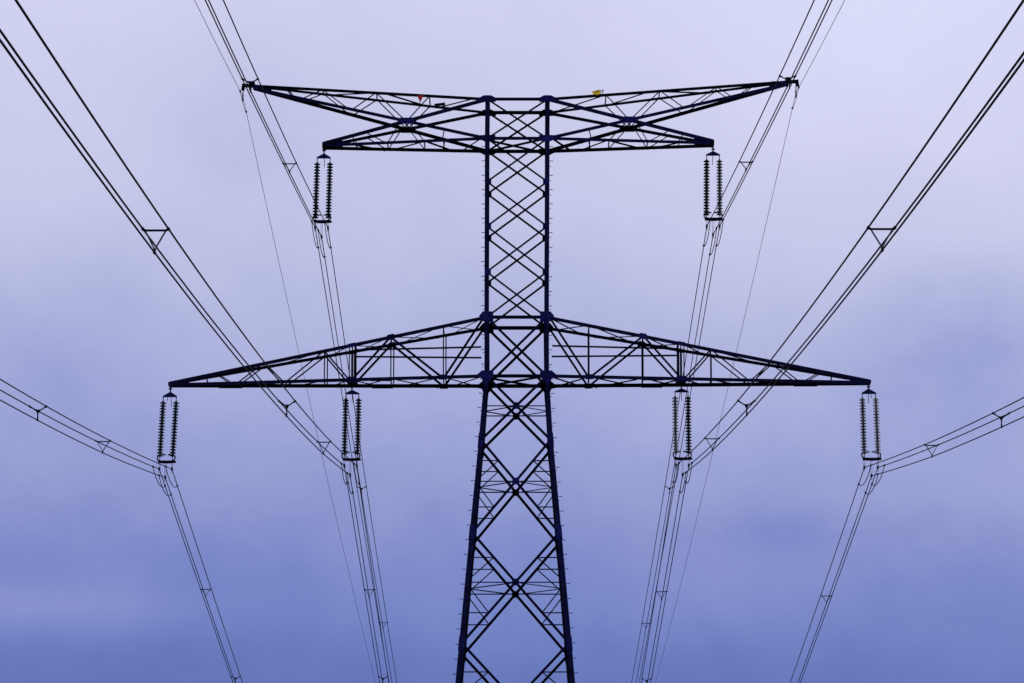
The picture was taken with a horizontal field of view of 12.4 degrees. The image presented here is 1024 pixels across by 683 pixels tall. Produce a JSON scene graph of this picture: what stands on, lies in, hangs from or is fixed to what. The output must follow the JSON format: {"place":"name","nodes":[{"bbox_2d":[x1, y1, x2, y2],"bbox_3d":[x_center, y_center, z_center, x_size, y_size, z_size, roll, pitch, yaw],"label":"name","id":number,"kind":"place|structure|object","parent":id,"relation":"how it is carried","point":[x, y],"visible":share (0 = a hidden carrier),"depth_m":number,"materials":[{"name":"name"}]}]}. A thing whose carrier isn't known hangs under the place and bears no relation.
{"place":"outdoors","nodes":[
{"label":"outdoors","id":0,"kind":"place"},
{"bbox_2d":[0,0,1023,682],"label":"sky","id":1,"kind":"structure","parent":0,"point":[99,583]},
{"label":"ground","id":2,"kind":"structure","parent":0,"visible":0},
{"bbox_2d":[168,77,870,682],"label":"lattice pylon","id":3,"kind":"object","parent":2,"relation":"on","point":[544,377],"visible":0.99,"depth_m":200.48,"materials":[{"name":"black metal"}]},
{"bbox_2d":[157,387,178,480],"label":"insulator set","id":4,"kind":"object","parent":3,"relation":"hanging from","point":[162,420],"visible":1,"depth_m":199.56,"materials":[{"name":"black glass"}]},
{"bbox_2d":[0,389,232,681],"bbox_3d":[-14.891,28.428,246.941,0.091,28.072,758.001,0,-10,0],"label":"conductor wire","id":5,"kind":"object","parent":4,"relation":"hanging from","point":[153,467],"visible":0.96,"depth_m":198.63,"materials":[{"name":"metal"}]},
{"bbox_2d":[0,399,234,681],"bbox_3d":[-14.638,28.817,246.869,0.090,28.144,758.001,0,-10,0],"label":"conductor wire","id":6,"kind":"object","parent":4,"relation":"hanging from","point":[159,475],"visible":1,"depth_m":195.68,"materials":[{"name":"metal"}]},
{"bbox_2d":[28,405,47,420],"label":"three arm spacer","id":7,"kind":"object","parent":6,"relation":"attached to","point":[37,411],"visible":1,"depth_m":145.62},
{"bbox_2d":[95,440,110,453],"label":"triangular spacer","id":8,"kind":"object","parent":6,"relation":"attached to","point":[102,441],"visible":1,"depth_m":168.82,"materials":[{"name":"metal"}]},
{"bbox_2d":[0,379,242,682],"bbox_3d":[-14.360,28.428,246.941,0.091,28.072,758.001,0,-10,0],"label":"conductor wire","id":9,"kind":"object","parent":4,"relation":"hanging from","point":[165,466],"visible":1,"depth_m":193.84,"materials":[{"name":"metal"}]},
{"bbox_2d":[194,0,375,682],"bbox_3d":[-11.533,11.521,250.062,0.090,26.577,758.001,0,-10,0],"label":"earth wire","id":10,"kind":"object","parent":3,"relation":"attached to","point":[242,97],"visible":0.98,"depth_m":226.75,"materials":[{"name":"metal"}]},
{"bbox_2d":[312,148,332,238],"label":"insulator set","id":11,"kind":"object","parent":3,"relation":"hanging from","point":[324,156],"visible":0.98,"depth_m":201.48,"materials":[{"name":"black glass"}]},
{"bbox_2d":[205,0,388,677],"bbox_3d":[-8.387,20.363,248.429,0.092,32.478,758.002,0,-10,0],"label":"conductor wire","id":12,"kind":"object","parent":11,"relation":"hanging from","point":[316,247],"visible":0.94,"depth_m":198.18,"materials":[{"name":"metal"}]},
{"bbox_2d":[208,0,391,680],"bbox_3d":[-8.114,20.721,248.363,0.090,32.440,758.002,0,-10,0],"label":"conductor wire","id":13,"kind":"object","parent":11,"relation":"hanging from","point":[324,256],"visible":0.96,"depth_m":198.78,"materials":[{"name":"metal"}]},
{"bbox_2d":[241,79,258,90],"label":"three arm spacer","id":14,"kind":"object","parent":13,"relation":"attached to","point":[250,82],"visible":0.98,"depth_m":146.26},
{"bbox_2d":[223,0,396,681],"bbox_3d":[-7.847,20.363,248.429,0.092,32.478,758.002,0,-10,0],"label":"conductor wire","id":15,"kind":"object","parent":11,"relation":"hanging from","point":[330,247],"visible":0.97,"depth_m":199.37,"materials":[{"name":"metal"}]},
{"bbox_2d":[341,384,361,478],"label":"insulator set","id":16,"kind":"object","parent":3,"relation":"hanging from","point":[345,426],"visible":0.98,"depth_m":199.61,"materials":[{"name":"black glass"}]},
{"bbox_2d":[0,29,379,682],"bbox_3d":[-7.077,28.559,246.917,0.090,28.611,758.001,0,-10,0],"label":"conductor wire","id":17,"kind":"object","parent":16,"relation":"hanging from","point":[73,133],"visible":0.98,"depth_m":93.37,"materials":[{"name":"metal"}]},
{"bbox_2d":[0,38,382,682],"bbox_3d":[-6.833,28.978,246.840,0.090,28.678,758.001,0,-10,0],"label":"conductor wire","id":18,"kind":"object","parent":16,"relation":"hanging from","point":[74,143],"visible":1,"depth_m":89.53,"materials":[{"name":"metal"}]},
{"bbox_2d":[141,227,169,254],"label":"triangular spacer","id":19,"kind":"object","parent":18,"relation":"attached to","point":[155,230],"visible":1,"depth_m":90.26,"materials":[{"name":"metal"}]},
{"bbox_2d":[278,400,295,416],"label":"three arm spacer","id":20,"kind":"object","parent":18,"relation":"attached to","point":[286,406],"visible":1,"depth_m":143.00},
{"bbox_2d":[317,440,331,454],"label":"triangular spacer","id":21,"kind":"object","parent":18,"relation":"attached to","point":[324,442],"visible":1,"depth_m":171.05,"materials":[{"name":"metal"}]},
{"bbox_2d":[14,0,388,682],"bbox_3d":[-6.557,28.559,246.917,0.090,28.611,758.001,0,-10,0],"label":"conductor wire","id":22,"kind":"object","parent":16,"relation":"hanging from","point":[186,254],"visible":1,"depth_m":88.80,"materials":[{"name":"metal"}]},
{"bbox_2d":[592,89,603,95],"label":"marker plate","id":23,"kind":"object","parent":3,"relation":"attached to","point":[597,92],"visible":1,"depth_m":201.23,"materials":[{"name":"yellow metal"}]},
{"bbox_2d":[672,383,692,477],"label":"insulator set","id":24,"kind":"object","parent":3,"relation":"hanging from","point":[687,424],"visible":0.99,"depth_m":199.59,"materials":[{"name":"black glass"}]},
{"bbox_2d":[641,0,1023,682],"bbox_3d":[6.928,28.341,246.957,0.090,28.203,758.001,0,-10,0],"label":"conductor wire","id":25,"kind":"object","parent":24,"relation":"hanging from","point":[851,252],"visible":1,"depth_m":90.88,"materials":[{"name":"metal"}]},
{"bbox_2d":[647,58,1023,682],"bbox_3d":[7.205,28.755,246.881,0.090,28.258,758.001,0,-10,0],"label":"conductor wire","id":26,"kind":"object","parent":24,"relation":"hanging from","point":[953,155],"visible":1,"depth_m":94.69,"materials":[{"name":"metal"}]},
{"bbox_2d":[704,437,719,450],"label":"triangular spacer","id":27,"kind":"object","parent":26,"relation":"attached to","point":[709,443],"visible":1,"depth_m":169.74,"materials":[{"name":"metal"}]},
{"bbox_2d":[737,400,755,415],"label":"three arm spacer","id":28,"kind":"object","parent":26,"relation":"attached to","point":[746,405],"visible":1,"depth_m":144.84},
{"bbox_2d":[866,226,896,251],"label":"triangular spacer","id":29,"kind":"object","parent":26,"relation":"attached to","point":[872,229],"visible":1,"depth_m":91.89,"materials":[{"name":"metal"}]},
{"bbox_2d":[650,51,1023,682],"bbox_3d":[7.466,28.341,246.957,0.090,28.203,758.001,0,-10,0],"label":"conductor wire","id":30,"kind":"object","parent":24,"relation":"hanging from","point":[963,135],"visible":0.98,"depth_m":98.86,"materials":[{"name":"metal"}]},
{"bbox_2d":[703,146,722,237],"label":"insulator set","id":31,"kind":"object","parent":3,"relation":"hanging from","point":[706,187],"visible":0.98,"depth_m":201.50,"materials":[{"name":"black glass"}]},
{"bbox_2d":[631,0,814,682],"bbox_3d":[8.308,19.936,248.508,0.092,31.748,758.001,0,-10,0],"label":"conductor wire","id":32,"kind":"object","parent":31,"relation":"hanging from","point":[704,244],"visible":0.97,"depth_m":199.57,"materials":[{"name":"metal"}]},
{"bbox_2d":[636,0,828,681],"bbox_3d":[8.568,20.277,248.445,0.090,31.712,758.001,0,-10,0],"label":"conductor wire","id":33,"kind":"object","parent":31,"relation":"hanging from","point":[710,253],"visible":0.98,"depth_m":200.49,"materials":[{"name":"metal"}]},
{"bbox_2d":[779,75,796,87],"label":"three arm spacer","id":34,"kind":"object","parent":33,"relation":"attached to","point":[787,79],"visible":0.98,"depth_m":146.89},
{"bbox_2d":[639,0,832,681],"bbox_3d":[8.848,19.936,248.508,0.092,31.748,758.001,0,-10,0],"label":"conductor wire","id":35,"kind":"object","parent":31,"relation":"hanging from","point":[716,245],"visible":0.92,"depth_m":197.74,"materials":[{"name":"metal"}]},
{"bbox_2d":[655,0,844,682],"bbox_3d":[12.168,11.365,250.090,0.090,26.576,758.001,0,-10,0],"label":"earth wire","id":36,"kind":"object","parent":3,"relation":"attached to","point":[796,93],"visible":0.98,"depth_m":225.59,"materials":[{"name":"metal"}]},
{"bbox_2d":[859,384,881,479],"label":"insulator set","id":37,"kind":"object","parent":3,"relation":"hanging from","point":[868,391],"visible":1,"depth_m":199.59,"materials":[{"name":"black glass"}]},
{"bbox_2d":[790,397,1023,682],"bbox_3d":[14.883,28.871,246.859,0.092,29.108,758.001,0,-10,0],"label":"conductor wire","id":38,"kind":"object","parent":37,"relation":"hanging from","point":[870,465],"visible":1,"depth_m":197.94,"materials":[{"name":"metal"}]},
{"bbox_2d":[798,416,1023,681],"bbox_3d":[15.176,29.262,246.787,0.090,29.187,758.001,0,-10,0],"label":"conductor wire","id":39,"kind":"object","parent":37,"relation":"hanging from","point":[877,474],"visible":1,"depth_m":198.04,"materials":[{"name":"metal"}]},
{"bbox_2d":[924,445,938,457],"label":"triangular spacer","id":40,"kind":"object","parent":39,"relation":"attached to","point":[929,450],"visible":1,"depth_m":170.52,"materials":[{"name":"metal"}]},
{"bbox_2d":[992,412,1008,427],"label":"three arm spacer","id":41,"kind":"object","parent":39,"relation":"attached to","point":[1001,417],"visible":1,"depth_m":146.27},
{"bbox_2d":[800,406,1023,682],"bbox_3d":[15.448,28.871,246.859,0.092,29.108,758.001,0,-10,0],"label":"conductor wire","id":42,"kind":"object","parent":37,"relation":"hanging from","point":[866,500],"visible":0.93,"depth_m":200.77,"materials":[{"name":"metal"}]}
]}

